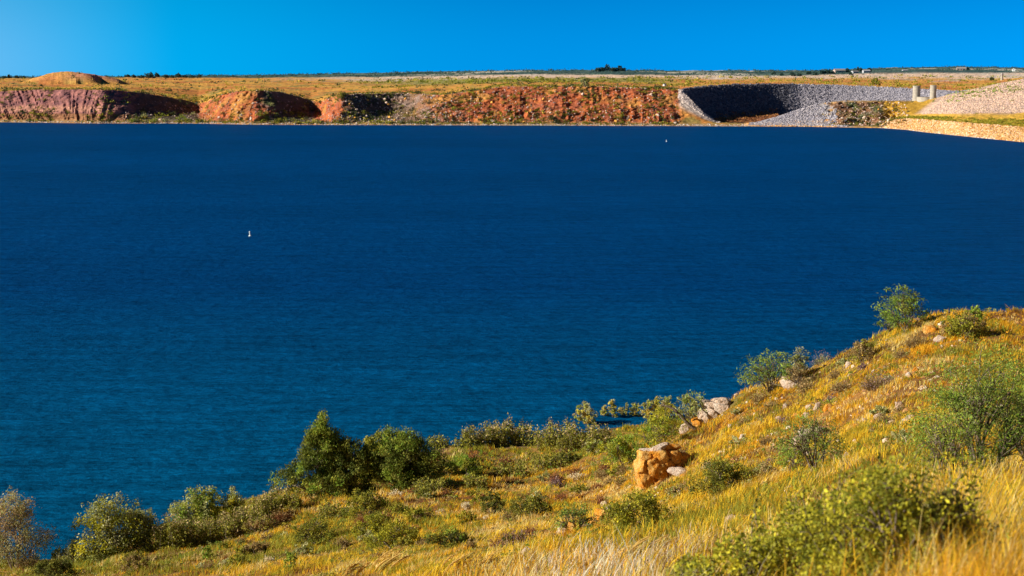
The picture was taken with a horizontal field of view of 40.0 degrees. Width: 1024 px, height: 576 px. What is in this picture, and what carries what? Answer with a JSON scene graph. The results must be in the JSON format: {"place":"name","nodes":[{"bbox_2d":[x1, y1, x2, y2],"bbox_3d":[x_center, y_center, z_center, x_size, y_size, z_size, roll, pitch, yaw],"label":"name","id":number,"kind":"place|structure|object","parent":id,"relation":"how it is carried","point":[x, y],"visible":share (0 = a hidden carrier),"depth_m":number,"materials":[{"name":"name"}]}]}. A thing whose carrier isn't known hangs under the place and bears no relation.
{"place":"outdoors","nodes":[
{"label":"outdoors","id":0,"kind":"place"},
{"bbox_2d":[0,122,1023,559],"bbox_3d":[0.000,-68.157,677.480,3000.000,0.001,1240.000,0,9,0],"label":"water","id":1,"kind":"structure","parent":0,"point":[170,328],"depth_m":248.37,"materials":[{"name":"liquid"}]},
{"bbox_2d":[572,401,597,423],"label":"saltcedar","id":2,"kind":"object","parent":1,"relation":"in","point":[585,414],"visible":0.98,"depth_m":141.62,"materials":[{"name":"green plant"}]},
{"bbox_2d":[639,399,656,418],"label":"saltcedar","id":3,"kind":"object","parent":1,"relation":"in","point":[648,404],"visible":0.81,"depth_m":143.67,"materials":[{"name":"green plant"}]},
{"bbox_2d":[0,66,1023,141],"bbox_3d":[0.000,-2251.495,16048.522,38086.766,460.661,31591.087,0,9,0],"label":"shore terrain","id":4,"kind":"structure","parent":0,"point":[78,104],"depth_m":1016.42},
{"bbox_2d":[1,120,996,139],"bbox_3d":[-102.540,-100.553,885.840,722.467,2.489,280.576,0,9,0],"label":"shore stones","id":5,"kind":"object","parent":4,"relation":"on","point":[98,122],"visible":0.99,"depth_m":954.71,"materials":[{"name":"stone"}]},
{"bbox_2d":[0,71,1023,126],"bbox_3d":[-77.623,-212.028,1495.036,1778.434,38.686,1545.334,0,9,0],"label":"plain scrub","id":6,"kind":"object","parent":4,"relation":"on","point":[554,81],"visible":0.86,"depth_m":1015.75,"materials":[{"name":"green plant"}]},
{"bbox_2d":[0,65,1023,79],"bbox_3d":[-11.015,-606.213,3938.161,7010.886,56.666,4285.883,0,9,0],"label":"distant scrub","id":7,"kind":"object","parent":4,"relation":"on","point":[491,71],"visible":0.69,"depth_m":4080.40,"materials":[{"name":"green plant"}]},
{"bbox_2d":[123,86,908,125],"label":"cliff rubble","id":8,"kind":"object","parent":4,"relation":"on","point":[508,110],"visible":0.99,"depth_m":970.84,"materials":[{"name":"stone"}]},
{"bbox_2d":[678,89,720,122],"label":"riprap","id":9,"kind":"object","parent":4,"relation":"on","point":[684,97],"visible":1,"depth_m":960.94,"materials":[{"name":"stone"}]},
{"bbox_2d":[681,83,793,117],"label":"riprap","id":10,"kind":"object","parent":4,"relation":"on","point":[705,99],"visible":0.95,"depth_m":1100.86,"materials":[{"name":"stone"}]},
{"bbox_2d":[714,108,778,122],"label":"reed bed","id":11,"kind":"object","parent":4,"relation":"on","point":[749,118],"visible":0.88,"depth_m":1012.24,"materials":[{"name":"brown plant"}]},
{"bbox_2d":[749,100,849,126],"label":"riprap","id":12,"kind":"object","parent":4,"relation":"on","point":[797,115],"visible":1,"depth_m":935.84,"materials":[{"name":"stone"}]},
{"bbox_2d":[788,83,968,111],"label":"riprap","id":13,"kind":"object","parent":4,"relation":"on","point":[818,92],"visible":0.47,"depth_m":1236.96,"materials":[{"name":"stone"}]},
{"bbox_2d":[879,118,1023,141],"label":"riprap","id":14,"kind":"object","parent":4,"relation":"on","point":[1001,132],"visible":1,"depth_m":800.22,"materials":[{"name":"stone"}]},
{"bbox_2d":[922,79,1023,113],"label":"riprap","id":15,"kind":"object","parent":4,"relation":"on","point":[980,101],"visible":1,"depth_m":876.94,"materials":[{"name":"stone"}]},
{"bbox_2d":[0,305,1023,575],"bbox_3d":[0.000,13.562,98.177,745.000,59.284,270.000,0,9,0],"label":"ground","id":16,"kind":"structure","parent":0,"point":[826,379],"depth_m":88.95,"materials":[{"name":"yellow plant"}]},
{"bbox_2d":[0,485,59,569],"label":"tall shrub","id":17,"kind":"object","parent":16,"relation":"on","point":[19,513],"visible":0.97,"depth_m":98.56,"materials":[{"name":"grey plant"}]},
{"bbox_2d":[31,556,84,575],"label":"shrub","id":18,"kind":"object","parent":16,"relation":"on","point":[55,569],"visible":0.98,"depth_m":92.13,"materials":[{"name":"green plant"}]},
{"bbox_2d":[51,539,89,563],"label":"shrub","id":19,"kind":"object","parent":16,"relation":"on","point":[67,552],"visible":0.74,"depth_m":98.97,"materials":[{"name":"green plant"}]},
{"bbox_2d":[68,491,157,563],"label":"shrub","id":20,"kind":"object","parent":16,"relation":"on","point":[104,527],"visible":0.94,"depth_m":99.39,"materials":[{"name":"green plant"}]},
{"bbox_2d":[117,551,150,572],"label":"shrub","id":21,"kind":"object","parent":16,"relation":"on","point":[127,562],"visible":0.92,"depth_m":90.61,"materials":[{"name":"green plant"}]},
{"bbox_2d":[116,507,163,547],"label":"shrub","id":22,"kind":"object","parent":16,"relation":"on","point":[147,522],"visible":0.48,"depth_m":101.34,"materials":[{"name":"green plant"}]},
{"bbox_2d":[150,511,195,550],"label":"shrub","id":23,"kind":"object","parent":16,"relation":"on","point":[168,537],"visible":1,"depth_m":99.48,"materials":[{"name":"green plant"}]},
{"bbox_2d":[172,516,212,545],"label":"seeded weeds","id":24,"kind":"object","parent":16,"relation":"on","point":[196,530],"visible":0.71,"depth_m":100.45,"materials":[{"name":"green plant"}]},
{"bbox_2d":[167,484,224,532],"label":"mesquite tree","id":25,"kind":"object","parent":16,"relation":"on","point":[200,507],"visible":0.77,"depth_m":105.12,"materials":[{"name":"green plant"}]},
{"bbox_2d":[193,510,243,542],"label":"seeded weeds","id":26,"kind":"object","parent":16,"relation":"on","point":[212,530],"visible":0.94,"depth_m":100.35,"materials":[{"name":"green plant"}]},
{"bbox_2d":[208,486,248,523],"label":"mesquite tree","id":27,"kind":"object","parent":16,"relation":"on","point":[235,501],"visible":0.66,"depth_m":105.62,"materials":[{"name":"green plant"}]},
{"bbox_2d":[228,501,263,530],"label":"seeded weeds","id":28,"kind":"object","parent":16,"relation":"on","point":[245,514],"visible":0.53,"depth_m":102.01,"materials":[{"name":"green plant"}]},
{"bbox_2d":[241,541,267,557],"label":"shrub","id":29,"kind":"object","parent":16,"relation":"on","point":[252,546],"visible":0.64,"depth_m":92.27,"materials":[{"name":"plant"}]},
{"bbox_2d":[240,513,280,533],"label":"shrub","id":30,"kind":"object","parent":16,"relation":"on","point":[264,522],"visible":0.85,"depth_m":100.02,"materials":[{"name":"green plant"}]},
{"bbox_2d":[246,491,283,521],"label":"seeded weeds","id":31,"kind":"object","parent":16,"relation":"on","point":[265,506],"visible":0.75,"depth_m":104.53,"materials":[{"name":"green plant"}]},
{"bbox_2d":[262,481,300,510],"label":"seeded weeds","id":32,"kind":"object","parent":16,"relation":"on","point":[289,497],"visible":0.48,"depth_m":107.22,"materials":[{"name":"green plant"}]},
{"bbox_2d":[270,506,294,522],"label":"dead brush","id":33,"kind":"object","parent":16,"relation":"on","point":[284,517],"visible":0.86,"depth_m":103.56,"materials":[{"name":"brown plant"}]},
{"bbox_2d":[270,494,305,510],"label":"shrub","id":34,"kind":"object","parent":16,"relation":"on","point":[279,499],"visible":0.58,"depth_m":106.53,"materials":[{"name":"green plant"}]},
{"bbox_2d":[284,541,313,556],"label":"brush","id":35,"kind":"object","parent":16,"relation":"on","point":[303,548],"visible":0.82,"depth_m":85.53,"materials":[{"name":"green plant"}]},
{"bbox_2d":[288,515,337,545],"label":"shrub","id":36,"kind":"object","parent":16,"relation":"on","point":[314,535],"visible":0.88,"depth_m":90.57,"materials":[{"name":"green plant"}]},
{"bbox_2d":[267,408,359,501],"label":"juniper","id":37,"kind":"object","parent":16,"relation":"on","point":[322,437],"visible":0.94,"depth_m":109.42,"materials":[{"name":"green plant"}]},
{"bbox_2d":[316,497,346,520],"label":"seeded weeds","id":38,"kind":"object","parent":16,"relation":"on","point":[326,511],"visible":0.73,"depth_m":101.29,"materials":[{"name":"green plant"}]},
{"bbox_2d":[316,435,376,491],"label":"juniper","id":39,"kind":"object","parent":16,"relation":"on","point":[359,461],"visible":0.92,"depth_m":109.40,"materials":[{"name":"green plant"}]},
{"bbox_2d":[341,559,370,575],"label":"seeded grass clump","id":40,"kind":"object","parent":16,"relation":"on","point":[350,566],"visible":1,"depth_m":55.17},
{"bbox_2d":[339,487,391,521],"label":"shrub","id":41,"kind":"object","parent":16,"relation":"on","point":[369,499],"visible":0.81,"depth_m":98.45,"materials":[{"name":"green plant"}]},
{"bbox_2d":[345,512,394,537],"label":"shrub","id":42,"kind":"object","parent":16,"relation":"on","point":[372,522],"visible":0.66,"depth_m":88.77,"materials":[{"name":"green plant"}]},
{"bbox_2d":[362,432,385,480],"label":"juniper","id":43,"kind":"object","parent":16,"relation":"on","point":[366,439],"visible":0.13,"depth_m":115.50,"materials":[{"name":"green plant"}]},
{"bbox_2d":[365,546,410,575],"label":"seeded grass clump","id":44,"kind":"object","parent":16,"relation":"on","point":[384,563],"visible":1,"depth_m":49.21,"materials":[{"name":"plant"}]},
{"bbox_2d":[362,518,420,552],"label":"shrub","id":45,"kind":"object","parent":16,"relation":"on","point":[390,534],"visible":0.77,"depth_m":77.36,"materials":[{"name":"green plant"}]},
{"bbox_2d":[348,424,447,491],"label":"juniper","id":46,"kind":"object","parent":16,"relation":"on","point":[399,456],"visible":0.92,"depth_m":110.01,"materials":[{"name":"green plant"}]},
{"bbox_2d":[389,501,413,516],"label":"brush","id":47,"kind":"object","parent":16,"relation":"on","point":[399,508],"visible":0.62,"depth_m":95.83,"materials":[{"name":"green plant"}]},
{"bbox_2d":[402,507,430,522],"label":"brush","id":48,"kind":"object","parent":16,"relation":"on","point":[420,512],"visible":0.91,"depth_m":91.35,"materials":[{"name":"green plant"}]},
{"bbox_2d":[409,475,449,493],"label":"seeded weeds","id":49,"kind":"object","parent":16,"relation":"on","point":[421,482],"visible":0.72,"depth_m":107.48,"materials":[{"name":"green plant"}]},
{"bbox_2d":[427,433,451,449],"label":"seeded weeds","id":50,"kind":"object","parent":16,"relation":"on","point":[438,441],"visible":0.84,"depth_m":132.42,"materials":[{"name":"green plant"}]},
{"bbox_2d":[423,523,475,548],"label":"shrub","id":51,"kind":"object","parent":16,"relation":"on","point":[460,537],"visible":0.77,"depth_m":67.50,"materials":[{"name":"green plant"}]},
{"bbox_2d":[439,549,479,575],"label":"seeded grass clump","id":52,"kind":"object","parent":16,"relation":"on","point":[469,554],"visible":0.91,"depth_m":37.93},
{"bbox_2d":[445,453,484,477],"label":"shrub","id":53,"kind":"object","parent":16,"relation":"on","point":[467,469],"visible":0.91,"depth_m":116.79,"materials":[{"name":"green plant"}]},
{"bbox_2d":[451,423,491,447],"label":"seeded weeds","id":54,"kind":"object","parent":16,"relation":"on","point":[468,438],"visible":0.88,"depth_m":132.06,"materials":[{"name":"green plant"}]},
{"bbox_2d":[463,473,490,490],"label":"seeded weeds","id":55,"kind":"object","parent":16,"relation":"on","point":[470,483],"visible":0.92,"depth_m":107.97,"materials":[{"name":"green plant"}]},
{"bbox_2d":[470,549,503,573],"bbox_3d":[-0.604,6.823,34.770,0.886,0.750,0.276,0,9,0],"label":"seeded grass clump","id":56,"kind":"object","parent":16,"relation":"on","point":[486,558],"visible":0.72,"depth_m":34.73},
{"bbox_2d":[470,419,505,447],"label":"seeded weeds","id":57,"kind":"object","parent":16,"relation":"on","point":[489,430],"visible":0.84,"depth_m":132.80,"materials":[{"name":"green plant"}]},
{"bbox_2d":[479,490,504,513],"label":"shrub","id":58,"kind":"object","parent":16,"relation":"on","point":[497,501],"visible":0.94,"depth_m":90.97,"materials":[{"name":"green plant"}]},
{"bbox_2d":[491,412,526,446],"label":"seeded weeds","id":59,"kind":"object","parent":16,"relation":"on","point":[504,428],"visible":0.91,"depth_m":133.13,"materials":[{"name":"green plant"}]},
{"bbox_2d":[487,458,534,478],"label":"seeded weeds","id":60,"kind":"object","parent":16,"relation":"on","point":[518,467],"visible":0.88,"depth_m":117.85,"materials":[{"name":"green plant"}]},
{"bbox_2d":[494,526,535,547],"bbox_3d":[0.117,9.239,51.695,1.724,1.005,1.553,0,9,0],"label":"dead brush","id":61,"kind":"object","parent":16,"relation":"on","point":[509,541],"visible":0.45,"depth_m":51.62,"materials":[{"name":"brown plant"}]},
{"bbox_2d":[14,307,1021,575],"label":"weeds","id":62,"kind":"object","parent":16,"relation":"on","point":[340,559],"visible":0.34,"depth_m":76.69,"materials":[{"name":"green plant"}]},
{"bbox_2d":[509,417,544,445],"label":"seeded weeds","id":63,"kind":"object","parent":16,"relation":"on","point":[527,438],"visible":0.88,"depth_m":133.25,"materials":[{"name":"green plant"}]},
{"bbox_2d":[503,494,552,518],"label":"shrub","id":64,"kind":"object","parent":16,"relation":"on","point":[538,504],"visible":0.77,"depth_m":85.18,"materials":[{"name":"green plant"}]},
{"bbox_2d":[531,417,565,448],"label":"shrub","id":65,"kind":"object","parent":16,"relation":"on","point":[545,441],"visible":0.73,"depth_m":130.27,"materials":[{"name":"green plant"}]},
{"bbox_2d":[527,450,569,470],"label":"seeded weeds","id":66,"kind":"object","parent":16,"relation":"on","point":[541,461],"visible":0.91,"depth_m":119.92,"materials":[{"name":"green plant"}]},
{"bbox_2d":[555,450,579,462],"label":"shrub","id":67,"kind":"object","parent":16,"relation":"on","point":[573,457],"visible":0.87,"depth_m":120.62,"materials":[{"name":"green plant"}]},
{"bbox_2d":[550,417,596,451],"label":"seeded weeds","id":68,"kind":"object","parent":16,"relation":"on","point":[570,436],"visible":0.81,"depth_m":127.61,"materials":[{"name":"green plant"}]},
{"bbox_2d":[547,502,606,531],"bbox_3d":[2.545,8.838,53.588,2.347,1.381,1.586,3,9,21],"label":"shrub","id":69,"kind":"object","parent":16,"relation":"on","point":[573,513],"visible":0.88,"depth_m":53.57,"materials":[{"name":"green plant"}]},
{"bbox_2d":[581,439,606,454],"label":"shrub","id":70,"kind":"object","parent":16,"relation":"on","point":[590,446],"visible":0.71,"depth_m":119.18,"materials":[{"name":"green plant"}]},
{"bbox_2d":[579,419,616,449],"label":"seeded weeds","id":71,"kind":"object","parent":16,"relation":"on","point":[607,435],"visible":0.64,"depth_m":127.08,"materials":[{"name":"green plant"}]},
{"bbox_2d":[597,433,647,466],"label":"shrub","id":72,"kind":"object","parent":16,"relation":"on","point":[629,452],"visible":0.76,"depth_m":103.31,"materials":[{"name":"green plant"}]},
{"bbox_2d":[608,536,660,567],"bbox_3d":[1.809,3.981,20.825,0.819,0.711,0.197,0,9,0],"label":"seeded grass clump","id":73,"kind":"object","parent":16,"relation":"on","point":[640,541],"visible":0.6,"depth_m":20.80,"materials":[{"name":"plant"}]},
{"bbox_2d":[599,487,677,534],"bbox_3d":[3.680,6.533,40.908,2.092,1.670,2.095,8,12,43],"label":"shrub","id":74,"kind":"object","parent":16,"relation":"on","point":[648,503],"visible":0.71,"depth_m":40.63,"materials":[{"name":"green plant"}]},
{"bbox_2d":[629,412,686,447],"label":"mesquite tree","id":75,"kind":"object","parent":16,"relation":"on","point":[658,426],"visible":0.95,"depth_m":96.13,"materials":[{"name":"green plant"}]},
{"bbox_2d":[633,442,690,491],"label":"rock outcrop","id":76,"kind":"object","parent":16,"relation":"on","point":[653,464],"visible":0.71,"depth_m":84.19,"materials":[{"name":"orange stone"}]},
{"bbox_2d":[647,397,683,439],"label":"mesquite tree","id":77,"kind":"object","parent":16,"relation":"on","point":[662,411],"visible":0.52,"depth_m":102.82,"materials":[{"name":"green plant"}]},
{"bbox_2d":[673,390,706,423],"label":"mesquite tree","id":78,"kind":"object","parent":16,"relation":"on","point":[692,405],"visible":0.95,"depth_m":99.26,"materials":[{"name":"green plant"}]},
{"bbox_2d":[664,552,734,575],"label":"broadleaf bush","id":79,"kind":"object","parent":16,"relation":"on","point":[683,558],"visible":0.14,"depth_m":10.96,"materials":[{"name":"green plant"}]},
{"bbox_2d":[691,397,730,426],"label":"rock outcrop","id":80,"kind":"object","parent":16,"relation":"on","point":[714,407],"visible":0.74,"depth_m":98.80,"materials":[{"name":"stone"}]},
{"bbox_2d":[685,457,758,497],"bbox_3d":[7.623,6.840,50.304,2.427,1.693,2.196,4,10,26],"label":"shrub","id":81,"kind":"object","parent":16,"relation":"on","point":[719,475],"visible":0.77,"depth_m":50.29,"materials":[{"name":"green plant"}]},
{"bbox_2d":[659,522,842,575],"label":"broadleaf bush","id":82,"kind":"object","parent":16,"relation":"on","point":[756,556],"visible":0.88,"depth_m":8.74,"materials":[{"name":"green plant"}]},
{"bbox_2d":[734,348,803,393],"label":"mesquite tree","id":83,"kind":"object","parent":16,"relation":"on","point":[769,373],"visible":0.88,"depth_m":95.06,"materials":[{"name":"green plant"}]},
{"bbox_2d":[773,437,817,472],"bbox_3d":[9.864,5.869,48.398,1.639,1.497,1.375,3,9,18],"label":"mesquite tree","id":84,"kind":"object","parent":16,"relation":"on","point":[795,454],"visible":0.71,"depth_m":48.32,"materials":[{"name":"green plant"}]},
{"bbox_2d":[782,347,810,377],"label":"mesquite tree","id":85,"kind":"object","parent":16,"relation":"on","point":[797,357],"visible":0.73,"depth_m":94.45,"materials":[{"name":"green plant"}]},
{"bbox_2d":[747,490,849,575],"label":"leafy stems","id":86,"kind":"object","parent":16,"relation":"on","point":[758,519],"visible":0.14,"depth_m":9.99,"materials":[{"name":"green plant"}]},
{"bbox_2d":[785,362,817,385],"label":"mesquite tree","id":87,"kind":"object","parent":16,"relation":"on","point":[796,373],"visible":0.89,"depth_m":93.04,"materials":[{"name":"green plant"}]},
{"bbox_2d":[795,377,817,393],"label":"dead brush","id":88,"kind":"object","parent":16,"relation":"on","point":[806,386],"visible":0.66,"depth_m":90.25,"materials":[{"name":"brown plant"}]},
{"bbox_2d":[764,401,851,471],"bbox_3d":[9.765,4.963,46.236,3.169,2.596,2.237,-3,9,-20],"label":"mesquite tree","id":89,"kind":"object","parent":16,"relation":"on","point":[814,451],"visible":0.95,"depth_m":46.16,"materials":[{"name":"green plant"}]},
{"bbox_2d":[752,486,864,575],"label":"broadleaf bush","id":90,"kind":"object","parent":16,"relation":"on","point":[782,527],"visible":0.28,"depth_m":9.14,"materials":[{"name":"green plant"}]},
{"bbox_2d":[827,377,854,393],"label":"dead brush","id":91,"kind":"object","parent":16,"relation":"on","point":[838,387],"visible":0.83,"depth_m":78.88,"materials":[{"name":"brown plant"}]},
{"bbox_2d":[788,443,924,560],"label":"leafy stems","id":92,"kind":"object","parent":16,"relation":"on","point":[841,487],"visible":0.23,"depth_m":9.09,"materials":[{"name":"green plant"}]},
{"bbox_2d":[845,339,879,364],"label":"shrub","id":93,"kind":"object","parent":16,"relation":"on","point":[868,351],"visible":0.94,"depth_m":85.97,"materials":[{"name":"green plant"}]},
{"bbox_2d":[855,368,897,394],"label":"dead brush","id":94,"kind":"object","parent":16,"relation":"on","point":[872,383],"visible":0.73,"depth_m":68.27,"materials":[{"name":"brown plant"}]},
{"bbox_2d":[874,309,903,331],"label":"mesquite tree","id":95,"kind":"object","parent":16,"relation":"on","point":[888,323],"visible":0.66,"depth_m":90.15,"materials":[{"name":"green plant"}]},
{"bbox_2d":[779,453,1009,575],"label":"broadleaf bush","id":96,"kind":"object","parent":16,"relation":"on","point":[874,491],"visible":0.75,"depth_m":6.94,"materials":[{"name":"green plant"}]},
{"bbox_2d":[871,284,934,331],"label":"mesquite tree","id":97,"kind":"object","parent":16,"relation":"on","point":[903,307],"visible":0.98,"depth_m":87.95,"materials":[{"name":"green plant"}]},
{"bbox_2d":[900,332,932,349],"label":"dead brush","id":98,"kind":"object","parent":16,"relation":"on","point":[911,343],"visible":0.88,"depth_m":80.34,"materials":[{"name":"brown plant"}]},
{"bbox_2d":[861,450,986,570],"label":"leafy stems","id":99,"kind":"object","parent":16,"relation":"on","point":[960,478],"visible":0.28,"depth_m":8.08,"materials":[{"name":"green plant"}]},
{"bbox_2d":[896,408,993,473],"bbox_3d":[7.413,2.807,24.065,1.645,1.587,1.152,2,9,11],"label":"mesquite tree","id":100,"kind":"object","parent":16,"relation":"on","point":[941,446],"visible":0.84,"depth_m":23.96,"materials":[{"name":"green plant"}]},
{"bbox_2d":[897,485,1006,569],"bbox_3d":[2.231,1.347,7.165,0.529,0.726,0.398,0,9,0],"label":"broadleaf bush","id":101,"kind":"object","parent":16,"relation":"on","point":[957,500],"visible":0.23,"depth_m":7.10,"materials":[{"name":"green plant"}]},
{"bbox_2d":[891,337,1023,474],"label":"mesquite tree","id":102,"kind":"object","parent":16,"relation":"on","point":[980,407],"visible":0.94,"depth_m":24.88,"materials":[{"name":"green plant"}]},
{"bbox_2d":[939,311,989,340],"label":"shrub","id":103,"kind":"object","parent":16,"relation":"on","point":[963,323],"visible":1,"depth_m":79.35,"materials":[{"name":"green plant"}]},
{"bbox_2d":[965,304,983,322],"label":"shrub","id":104,"kind":"object","parent":16,"relation":"on","point":[978,314],"visible":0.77,"depth_m":83.17,"materials":[{"name":"green plant"}]},
{"bbox_2d":[983,366,1023,460],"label":"mesquite tree","id":105,"kind":"object","parent":16,"relation":"on","point":[1021,451],"visible":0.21,"depth_m":28.37,"materials":[{"name":"green plant"}]},
{"bbox_2d":[0,0,1023,76],"label":"sky","id":106,"kind":"structure","parent":0,"point":[38,38],"materials":[{"name":"blue"}]},
{"bbox_2d":[365,424,1023,575],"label":"tall grass","id":107,"kind":"structure","parent":0,"point":[1003,493],"depth_m":17.63,"materials":[{"name":"plant"}]},
{"bbox_2d":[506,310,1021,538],"bbox_3d":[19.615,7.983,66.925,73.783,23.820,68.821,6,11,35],"label":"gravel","id":108,"kind":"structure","parent":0,"point":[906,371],"depth_m":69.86,"materials":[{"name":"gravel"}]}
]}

